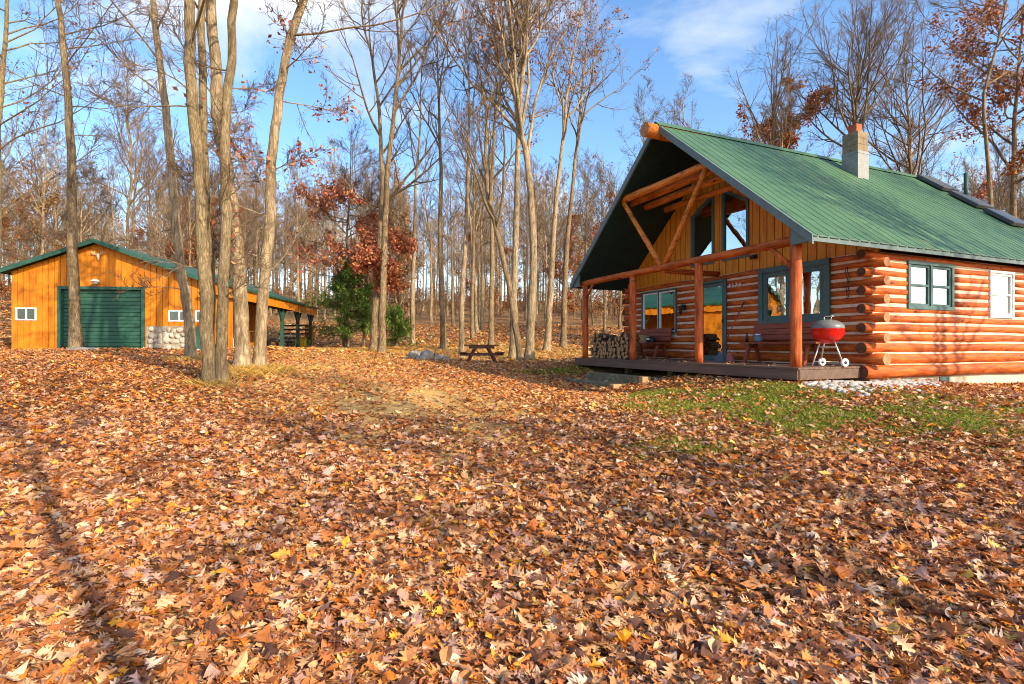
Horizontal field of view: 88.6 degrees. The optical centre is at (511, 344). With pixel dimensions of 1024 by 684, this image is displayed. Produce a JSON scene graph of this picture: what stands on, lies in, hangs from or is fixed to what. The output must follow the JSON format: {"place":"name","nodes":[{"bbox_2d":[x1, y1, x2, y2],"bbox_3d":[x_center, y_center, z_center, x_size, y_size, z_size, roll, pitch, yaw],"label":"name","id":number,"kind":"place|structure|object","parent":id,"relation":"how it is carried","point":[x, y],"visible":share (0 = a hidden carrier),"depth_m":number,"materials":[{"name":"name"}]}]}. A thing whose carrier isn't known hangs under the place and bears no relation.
{"place":"outdoors","nodes":[
{"label":"outdoors","id":0,"kind":"place"},
{"bbox_2d":[0,299,1023,683],"bbox_3d":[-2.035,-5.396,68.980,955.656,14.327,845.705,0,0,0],"label":"ground","id":1,"kind":"structure","parent":0,"point":[430,395],"depth_m":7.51,"materials":[{"name":"brown plant"}]},
{"bbox_2d":[0,216,20,296],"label":"leafy woodland tree","id":2,"kind":"object","parent":1,"relation":"on","point":[4,289],"visible":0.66,"depth_m":53.67,"materials":[{"name":"brown plant"}]},
{"bbox_2d":[1,137,43,266],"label":"woodland tree","id":3,"kind":"object","parent":1,"relation":"on","point":[17,179],"visible":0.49,"depth_m":49.34,"materials":[{"name":"brown plant"}]},
{"bbox_2d":[1,201,48,292],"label":"leafy woodland tree","id":4,"kind":"object","parent":1,"relation":"on","point":[9,242],"visible":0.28,"depth_m":58.45,"materials":[{"name":"brown plant"}]},
{"bbox_2d":[1,126,55,258],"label":"woodland tree","id":5,"kind":"object","parent":1,"relation":"on","point":[9,170],"visible":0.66,"depth_m":32.82,"materials":[{"name":"brown plant"}]},
{"bbox_2d":[2,166,66,254],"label":"leafy woodland tree","id":6,"kind":"object","parent":1,"relation":"on","point":[49,199],"visible":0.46,"depth_m":37.59,"materials":[{"name":"brown plant"}]},
{"bbox_2d":[9,145,77,253],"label":"woodland tree","id":7,"kind":"object","parent":1,"relation":"on","point":[61,205],"visible":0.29,"depth_m":55.62,"materials":[{"name":"brown plant"}]},
{"bbox_2d":[1,73,87,265],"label":"woodland tree","id":8,"kind":"object","parent":1,"relation":"on","point":[40,175],"visible":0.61,"depth_m":31.24,"materials":[{"name":"brown plant"}]},
{"bbox_2d":[25,129,91,257],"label":"woodland tree","id":9,"kind":"object","parent":1,"relation":"on","point":[55,215],"visible":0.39,"depth_m":49.84,"materials":[{"name":"brown plant"}]},
{"bbox_2d":[0,0,160,283],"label":"tree","id":10,"kind":"object","parent":1,"relation":"on","point":[3,54],"visible":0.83,"depth_m":19.36,"materials":[{"name":"brown plant"}]},
{"bbox_2d":[50,158,116,242],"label":"woodland tree","id":11,"kind":"object","parent":1,"relation":"on","point":[81,213],"visible":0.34,"depth_m":55.00,"materials":[{"name":"brown plant"}]},
{"bbox_2d":[0,0,195,347],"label":"tree","id":12,"kind":"object","parent":1,"relation":"on","point":[75,336],"visible":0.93,"depth_m":17.54,"materials":[{"name":"brown plant"}]},
{"bbox_2d":[78,146,128,244],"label":"woodland tree","id":13,"kind":"object","parent":1,"relation":"on","point":[112,214],"visible":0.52,"depth_m":55.41,"materials":[{"name":"brown plant"}]},
{"bbox_2d":[82,179,125,241],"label":"woodland tree","id":14,"kind":"object","parent":1,"relation":"on","point":[105,224],"visible":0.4,"depth_m":61.98,"materials":[{"name":"brown plant"}]},
{"bbox_2d":[66,36,187,248],"bbox_3d":[-26.145,-11.892,36.047,8.394,20.380,6.487,0,0,38],"label":"woodland tree","id":15,"kind":"object","parent":1,"relation":"on","point":[131,153],"visible":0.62,"depth_m":36.38,"materials":[{"name":"brown plant"}]},
{"bbox_2d":[100,110,166,249],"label":"woodland tree","id":16,"kind":"object","parent":1,"relation":"on","point":[134,193],"visible":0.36,"depth_m":50.72,"materials":[{"name":"brown plant"}]},
{"bbox_2d":[95,112,194,256],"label":"woodland tree","id":17,"kind":"object","parent":1,"relation":"on","point":[154,176],"visible":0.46,"depth_m":43.03,"materials":[{"name":"brown plant"}]},
{"bbox_2d":[116,144,187,260],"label":"woodland tree","id":18,"kind":"object","parent":1,"relation":"on","point":[158,190],"visible":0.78,"depth_m":33.74,"materials":[{"name":"brown plant"}]},
{"bbox_2d":[58,0,251,356],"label":"tree","id":19,"kind":"object","parent":1,"relation":"on","point":[190,348],"visible":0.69,"depth_m":14.31,"materials":[{"name":"brown plant"}]},
{"bbox_2d":[0,238,318,349],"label":"garage","id":20,"kind":"structure","parent":1,"relation":"on","point":[130,318],"depth_m":18.87,"materials":[{"name":"wood"}]},
{"bbox_2d":[57,286,144,347],"bbox_3d":[-14.697,-0.785,18.863,2.890,2.570,0.210,0,0,-6],"label":"garage door","id":21,"kind":"structure","parent":20,"relation":"in","point":[107,321],"depth_m":18.90,"materials":[{"name":"green metal"}]},
{"bbox_2d":[48,0,284,382],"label":"tree","id":22,"kind":"object","parent":1,"relation":"on","point":[206,314],"visible":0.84,"depth_m":10.39,"materials":[{"name":"brown plant"}]},
{"bbox_2d":[160,195,194,265],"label":"leafy woodland tree","id":23,"kind":"object","parent":1,"relation":"on","point":[168,254],"visible":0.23,"depth_m":56.27,"materials":[{"name":"brown plant"}]},
{"bbox_2d":[158,139,213,265],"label":"woodland tree","id":24,"kind":"object","parent":1,"relation":"on","point":[188,218],"visible":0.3,"depth_m":44.19,"materials":[{"name":"brown plant"}]},
{"bbox_2d":[140,0,315,384],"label":"tree","id":25,"kind":"object","parent":1,"relation":"on","point":[221,349],"visible":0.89,"depth_m":10.42,"materials":[{"name":"brown plant"}]},
{"bbox_2d":[187,0,276,367],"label":"tree","id":26,"kind":"object","parent":1,"relation":"on","point":[242,355],"visible":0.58,"depth_m":11.92,"materials":[{"name":"brown plant"}]},
{"bbox_2d":[127,0,344,337],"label":"tree","id":27,"kind":"object","parent":1,"relation":"on","point":[203,112],"visible":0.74,"depth_m":10.72,"materials":[{"name":"brown plant"}]},
{"bbox_2d":[213,145,291,285],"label":"woodland tree","id":28,"kind":"object","parent":1,"relation":"on","point":[255,208],"visible":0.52,"depth_m":50.36,"materials":[{"name":"brown plant"}]},
{"bbox_2d":[242,168,288,314],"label":"woodland tree","id":29,"kind":"object","parent":1,"relation":"on","point":[270,312],"visible":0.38,"depth_m":64.06,"materials":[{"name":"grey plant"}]},
{"bbox_2d":[272,204,303,315],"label":"woodland tree","id":30,"kind":"object","parent":1,"relation":"on","point":[291,253],"visible":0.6,"depth_m":63.93,"materials":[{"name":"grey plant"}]},
{"bbox_2d":[275,152,320,319],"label":"woodland tree","id":31,"kind":"object","parent":1,"relation":"on","point":[295,167],"visible":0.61,"depth_m":55.74,"materials":[{"name":"brown plant"}]},
{"bbox_2d":[282,169,322,314],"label":"woodland tree","id":32,"kind":"object","parent":1,"relation":"on","point":[303,233],"visible":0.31,"depth_m":70.45,"materials":[{"name":"grey plant"}]},
{"bbox_2d":[281,174,334,316],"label":"woodland tree","id":33,"kind":"object","parent":1,"relation":"on","point":[310,233],"visible":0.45,"depth_m":62.87,"materials":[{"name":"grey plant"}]},
{"bbox_2d":[302,190,343,318],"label":"woodland tree","id":34,"kind":"object","parent":1,"relation":"on","point":[333,236],"visible":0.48,"depth_m":58.47,"materials":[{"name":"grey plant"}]},
{"bbox_2d":[162,0,517,365],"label":"tree","id":35,"kind":"object","parent":1,"relation":"on","point":[260,338],"visible":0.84,"depth_m":12.11,"materials":[{"name":"brown plant"}]},
{"bbox_2d":[297,255,398,346],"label":"pine tree","id":36,"kind":"object","parent":1,"relation":"on","point":[362,312],"visible":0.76,"depth_m":27.41,"materials":[{"name":"green plant"}]},
{"bbox_2d":[281,112,424,346],"bbox_3d":[-9.132,-6.003,29.813,7.376,13.024,8.571,0,0,24],"label":"red oak","id":37,"kind":"object","parent":1,"relation":"on","point":[334,191],"visible":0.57,"depth_m":28.75,"materials":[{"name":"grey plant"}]},
{"bbox_2d":[324,124,389,333],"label":"woodland tree","id":38,"kind":"object","parent":1,"relation":"on","point":[359,174],"visible":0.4,"depth_m":40.89,"materials":[{"name":"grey plant"}]},
{"bbox_2d":[336,146,384,301],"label":"woodland tree","id":39,"kind":"object","parent":1,"relation":"on","point":[366,173],"visible":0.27,"depth_m":58.44,"materials":[{"name":"grey plant"}]},
{"bbox_2d":[338,153,395,346],"bbox_3d":[-8.152,-5.388,30.088,3.236,11.562,4.299,2,-1,5],"label":"woodland tree","id":40,"kind":"object","parent":1,"relation":"on","point":[370,210],"visible":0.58,"depth_m":29.83,"materials":[{"name":"brown plant"}]},
{"bbox_2d":[155,337,591,388],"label":"dry grass","id":41,"kind":"structure","parent":1,"relation":"on","point":[248,370],"depth_m":15.63,"materials":[{"name":"beige plant"}]},
{"bbox_2d":[377,303,418,346],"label":"pine tree","id":42,"kind":"object","parent":1,"relation":"on","point":[398,320],"visible":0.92,"depth_m":28.68,"materials":[{"name":"green plant"}]},
{"bbox_2d":[324,0,475,351],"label":"tree","id":43,"kind":"object","parent":1,"relation":"on","point":[371,252],"visible":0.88,"depth_m":25.33,"materials":[{"name":"brown plant"}]},
{"bbox_2d":[386,195,418,328],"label":"leafy woodland tree","id":44,"kind":"object","parent":1,"relation":"on","point":[391,225],"visible":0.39,"depth_m":30.95,"materials":[{"name":"brown plant"}]},
{"bbox_2d":[372,35,451,344],"bbox_3d":[-5.664,-8.550,29.599,4.754,17.746,3.655,0,0,0],"label":"tree","id":45,"kind":"object","parent":1,"relation":"on","point":[412,301],"visible":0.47,"depth_m":29.86,"materials":[{"name":"brown plant"}]},
{"bbox_2d":[377,0,480,352],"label":"tree","id":46,"kind":"object","parent":1,"relation":"on","point":[382,347],"visible":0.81,"depth_m":23.93,"materials":[{"name":"brown plant"}]},
{"bbox_2d":[405,137,461,324],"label":"woodland tree","id":47,"kind":"object","parent":1,"relation":"on","point":[429,239],"visible":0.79,"depth_m":50.75,"materials":[{"name":"brown plant"}]},
{"bbox_2d":[383,0,486,348],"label":"tree","id":48,"kind":"object","parent":1,"relation":"on","point":[443,341],"visible":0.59,"depth_m":26.90,"materials":[{"name":"brown plant"}]},
{"bbox_2d":[412,193,460,317],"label":"woodland tree","id":49,"kind":"object","parent":1,"relation":"on","point":[434,227],"visible":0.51,"depth_m":67.66,"materials":[{"name":"brown plant"}]},
{"bbox_2d":[422,148,470,326],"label":"woodland tree","id":50,"kind":"object","parent":1,"relation":"on","point":[453,216],"visible":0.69,"depth_m":47.33,"materials":[{"name":"brown plant"}]},
{"bbox_2d":[419,0,525,358],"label":"tree","id":51,"kind":"object","parent":1,"relation":"on","point":[462,297],"visible":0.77,"depth_m":22.93,"materials":[{"name":"brown plant"}]},
{"bbox_2d":[434,104,510,332],"bbox_3d":[-2.852,-9.332,38.773,5.424,17.430,6.086,-4,3,-23],"label":"woodland tree","id":52,"kind":"object","parent":1,"relation":"on","point":[476,327],"visible":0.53,"depth_m":38.99,"materials":[{"name":"brown plant"}]},
{"bbox_2d":[455,220,497,305],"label":"leafy woodland tree","id":53,"kind":"object","parent":1,"relation":"on","point":[467,283],"visible":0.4,"depth_m":58.82,"materials":[{"name":"brown plant"}]},
{"bbox_2d":[448,93,513,339],"bbox_3d":[-1.954,-8.134,33.984,4.541,16.143,6.202,0,0,-10],"label":"woodland tree","id":54,"kind":"object","parent":1,"relation":"on","point":[472,332],"visible":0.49,"depth_m":33.15,"materials":[{"name":"brown plant"}]},
{"bbox_2d":[459,345,504,362],"bbox_3d":[-1.163,0.369,20.000,1.670,0.717,1.080,0,0,-8],"label":"picnic table","id":55,"kind":"object","parent":1,"relation":"on","point":[487,347],"visible":0.98,"depth_m":19.65,"materials":[{"name":"brown wood"}]},
{"bbox_2d":[455,172,509,325],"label":"woodland tree","id":56,"kind":"object","parent":1,"relation":"on","point":[479,265],"visible":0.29,"depth_m":48.38,"materials":[{"name":"brown plant"}]},
{"bbox_2d":[458,158,507,329],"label":"woodland tree","id":57,"kind":"object","parent":1,"relation":"on","point":[481,309],"visible":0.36,"depth_m":42.00,"materials":[{"name":"brown plant"}]},
{"bbox_2d":[441,10,528,359],"bbox_3d":[-0.969,-6.468,20.634,3.652,14.820,5.747,0,0,0],"label":"tree","id":58,"kind":"object","parent":1,"relation":"on","point":[487,140],"visible":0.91,"depth_m":21.77,"materials":[{"name":"brown plant"}]},
{"bbox_2d":[412,0,588,359],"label":"tree","id":59,"kind":"object","parent":1,"relation":"on","point":[520,118],"visible":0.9,"depth_m":21.97,"materials":[{"name":"brown plant"}]},
{"bbox_2d":[460,0,547,344],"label":"tree","id":60,"kind":"object","parent":1,"relation":"on","point":[491,313],"visible":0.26,"depth_m":27.90,"materials":[{"name":"brown plant"}]},
{"bbox_2d":[486,161,527,319],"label":"woodland tree","id":61,"kind":"object","parent":1,"relation":"on","point":[510,220],"visible":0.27,"depth_m":57.14,"materials":[{"name":"brown plant"}]},
{"bbox_2d":[454,0,567,358],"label":"tree","id":62,"kind":"object","parent":1,"relation":"on","point":[514,280],"visible":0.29,"depth_m":23.39,"materials":[{"name":"brown plant"}]},
{"bbox_2d":[0,120,1023,324],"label":"distant woodland","id":63,"kind":"object","parent":1,"relation":"on","point":[498,301],"visible":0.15,"depth_m":77.84,"materials":[{"name":"brown plant"}]},
{"bbox_2d":[498,158,548,307],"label":"woodland tree","id":64,"kind":"object","parent":1,"relation":"on","point":[525,196],"visible":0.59,"depth_m":46.24,"materials":[{"name":"brown plant"}]},
{"bbox_2d":[511,187,553,320],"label":"woodland tree","id":65,"kind":"object","parent":1,"relation":"on","point":[525,313],"visible":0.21,"depth_m":61.02,"materials":[{"name":"brown plant"}]},
{"bbox_2d":[501,153,576,323],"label":"woodland tree","id":66,"kind":"object","parent":1,"relation":"on","point":[532,164],"visible":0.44,"depth_m":52.44,"materials":[{"name":"brown plant"}]},
{"bbox_2d":[519,156,577,339],"bbox_3d":[2.258,-5.954,33.070,4.121,11.803,3.673,0,-1,-4],"label":"woodland tree","id":67,"kind":"object","parent":1,"relation":"on","point":[558,221],"visible":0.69,"depth_m":33.04,"materials":[{"name":"brown plant"}]},
{"bbox_2d":[537,184,564,294],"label":"woodland tree","id":68,"kind":"object","parent":1,"relation":"on","point":[549,193],"visible":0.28,"depth_m":63.95,"materials":[{"name":"grey plant"}]},
{"bbox_2d":[532,162,572,321],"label":"woodland tree","id":69,"kind":"object","parent":1,"relation":"on","point":[540,241],"visible":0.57,"depth_m":60.02,"materials":[{"name":"grey plant"}]},
{"bbox_2d":[518,0,605,351],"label":"tree","id":70,"kind":"object","parent":1,"relation":"on","point":[548,322],"visible":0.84,"depth_m":26.90,"materials":[{"name":"brown plant"}]},
{"bbox_2d":[541,209,582,301],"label":"leafy woodland tree","id":71,"kind":"object","parent":1,"relation":"on","point":[570,294],"visible":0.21,"depth_m":63.89,"materials":[{"name":"brown plant"}]},
{"bbox_2d":[540,213,584,313],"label":"leafy woodland tree","id":72,"kind":"object","parent":1,"relation":"on","point":[560,271],"visible":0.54,"depth_m":48.81,"materials":[{"name":"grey plant"}]},
{"bbox_2d":[560,150,612,323],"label":"woodland tree","id":73,"kind":"object","parent":1,"relation":"on","point":[581,203],"visible":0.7,"depth_m":46.42,"materials":[{"name":"brown plant"}]},
{"bbox_2d":[569,215,606,324],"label":"leafy woodland tree","id":74,"kind":"object","parent":1,"relation":"on","point":[592,307],"visible":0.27,"depth_m":53.87,"materials":[{"name":"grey plant"}]},
{"bbox_2d":[573,146,620,333],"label":"woodland tree","id":75,"kind":"object","parent":1,"relation":"on","point":[590,238],"visible":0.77,"depth_m":39.63,"materials":[{"name":"brown plant"}]},
{"bbox_2d":[542,0,658,347],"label":"tree","id":76,"kind":"object","parent":1,"relation":"on","point":[563,339],"visible":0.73,"depth_m":28.92,"materials":[{"name":"brown plant"}]},
{"bbox_2d":[588,173,627,328],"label":"leafy woodland tree","id":77,"kind":"object","parent":1,"relation":"on","point":[621,297],"visible":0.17,"depth_m":47.71,"materials":[{"name":"grey plant"}]},
{"bbox_2d":[562,372,655,390],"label":"porch steps","id":78,"kind":"structure","parent":1,"relation":"on","point":[601,378],"depth_m":13.14,"materials":[{"name":"grey stone"}]},
{"bbox_2d":[591,75,664,216],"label":"woodland tree","id":79,"kind":"object","parent":1,"relation":"on","point":[644,120],"visible":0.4,"depth_m":32.41,"materials":[{"name":"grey plant"}]},
{"bbox_2d":[654,73,738,136],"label":"woodland tree","id":80,"kind":"object","parent":1,"relation":"on","point":[672,110],"visible":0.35,"depth_m":36.32,"materials":[{"name":"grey plant"}]},
{"bbox_2d":[509,363,1023,468],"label":"grass","id":81,"kind":"structure","parent":1,"relation":"on","point":[835,410],"depth_m":7.38,"materials":[{"name":"green plant"}]},
{"bbox_2d":[723,1,830,144],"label":"tree","id":82,"kind":"object","parent":1,"relation":"on","point":[785,54],"visible":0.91,"depth_m":29.51,"materials":[{"name":"brown plant"}]},
{"bbox_2d":[735,76,838,150],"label":"tree","id":83,"kind":"object","parent":1,"relation":"on","point":[786,139],"visible":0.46,"depth_m":32.70,"materials":[{"name":"brown plant"}]},
{"bbox_2d":[570,121,1023,383],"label":"log cabin","id":84,"kind":"object","parent":1,"relation":"on","point":[701,237],"visible":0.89,"depth_m":11.82,"materials":[{"name":"brown wood"}]},
{"bbox_2d":[640,328,671,358],"bbox_3d":[3.994,-0.030,15.349,0.546,0.877,1.500,0,0,-23],"label":"bench","id":85,"kind":"object","parent":84,"relation":"on","point":[664,334],"visible":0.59,"depth_m":15.08,"materials":[{"name":"red wood"}]},
{"bbox_2d":[641,288,676,332],"bbox_3d":[4.370,-0.951,15.501,0.160,1.280,1.580,0,0,-23],"label":"window","id":86,"kind":"structure","parent":84,"relation":"in","point":[659,307],"depth_m":15.44,"materials":[{"name":"glass"}]},
{"bbox_2d":[690,196,714,266],"bbox_3d":[5.071,-3.011,13.897,0.125,1.840,0.840,0,0,-23],"label":"gable window","id":87,"kind":"structure","parent":84,"relation":"in","point":[702,223],"depth_m":13.87,"materials":[{"name":"clear glass"}]},
{"bbox_2d":[703,279,726,360],"bbox_3d":[5.190,-0.601,13.551,0.200,2.080,0.990,0,0,-23],"label":"door","id":88,"kind":"structure","parent":84,"relation":"in","point":[714,291],"depth_m":13.49,"materials":[{"name":"clear glass"}]},
{"bbox_2d":[721,191,748,261],"bbox_3d":[5.507,-3.011,12.888,0.125,1.840,0.840,0,0,-23],"label":"gable window","id":89,"kind":"structure","parent":84,"relation":"in","point":[734,207],"depth_m":12.92,"materials":[{"name":"clear glass"}]},
{"bbox_2d":[739,322,822,364],"bbox_3d":[5.758,-0.030,11.263,0.546,0.877,1.900,0,0,-23],"label":"bench","id":90,"kind":"object","parent":84,"relation":"on","point":[777,331],"visible":0.66,"depth_m":11.50,"materials":[{"name":"red wood"}]},
{"bbox_2d":[758,258,830,323],"bbox_3d":[6.123,-1.081,11.405,0.190,1.320,1.730,0,0,-23],"label":"window","id":91,"kind":"structure","parent":84,"relation":"in","point":[773,282],"depth_m":11.40,"materials":[{"name":"clear glass"}]},
{"bbox_2d":[811,315,848,366],"bbox_3d":[5.848,-0.061,9.745,0.586,0.948,0.556,0,0,-23],"label":"kettle grill","id":92,"kind":"object","parent":84,"relation":"on","point":[827,331],"visible":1,"depth_m":9.60,"materials":[{"name":"red metal"}]},
{"bbox_2d":[907,260,953,310],"bbox_3d":[8.405,-1.171,10.609,1.530,0.960,0.160,0,0,-23],"label":"window","id":93,"kind":"structure","parent":84,"relation":"in","point":[930,286],"depth_m":10.54,"materials":[{"name":"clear glass"}]},
{"bbox_2d":[989,270,1014,317],"bbox_3d":[10.783,-1.096,11.636,0.970,1.030,0.160,0,0,-23],"label":"window","id":94,"kind":"structure","parent":84,"relation":"in","point":[1002,283],"depth_m":11.63,"materials":[{"name":"white plastic"}]},
{"bbox_2d":[750,81,852,156],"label":"woodland tree","id":95,"kind":"object","parent":1,"relation":"on","point":[782,114],"visible":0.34,"depth_m":26.81,"materials":[{"name":"brown plant"}]},
{"bbox_2d":[766,0,930,148],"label":"tree","id":96,"kind":"object","parent":1,"relation":"on","point":[879,38],"visible":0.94,"depth_m":26.62,"materials":[{"name":"brown plant"}]},
{"bbox_2d":[801,0,1001,174],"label":"tree","id":97,"kind":"object","parent":1,"relation":"on","point":[909,153],"visible":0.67,"depth_m":29.54,"materials":[{"name":"brown plant"}]},
{"bbox_2d":[881,96,962,176],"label":"woodland tree","id":98,"kind":"object","parent":1,"relation":"on","point":[928,151],"visible":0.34,"depth_m":40.35,"materials":[{"name":"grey plant"}]},
{"bbox_2d":[869,0,1023,208],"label":"tree","id":99,"kind":"object","parent":1,"relation":"on","point":[987,81],"visible":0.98,"depth_m":19.86,"materials":[{"name":"brown plant"}]},
{"bbox_2d":[914,0,1023,219],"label":"tree","id":100,"kind":"object","parent":1,"relation":"on","point":[1002,99],"visible":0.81,"depth_m":22.54,"materials":[{"name":"brown plant"}]},
{"bbox_2d":[954,171,998,201],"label":"leafy woodland tree","id":101,"kind":"object","parent":1,"relation":"on","point":[980,192],"visible":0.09,"depth_m":36.31,"materials":[{"name":"brown plant"}]},
{"bbox_2d":[936,144,1023,220],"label":"woodland tree","id":102,"kind":"object","parent":1,"relation":"on","point":[967,169],"visible":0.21,"depth_m":50.56,"materials":[{"name":"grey plant"}]},
{"bbox_2d":[968,137,1023,215],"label":"woodland tree","id":103,"kind":"object","parent":1,"relation":"on","point":[1007,180],"visible":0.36,"depth_m":42.05,"materials":[{"name":"brown plant"}]},
{"bbox_2d":[0,0,1023,301],"label":"sky","id":104,"kind":"structure","parent":0,"point":[699,39],"materials":[{"name":"blue"}]},
{"bbox_2d":[802,379,945,396],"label":"white gravel","id":105,"kind":"structure","parent":0,"point":[833,384],"depth_m":8.96,"materials":[{"name":"white gravel"}]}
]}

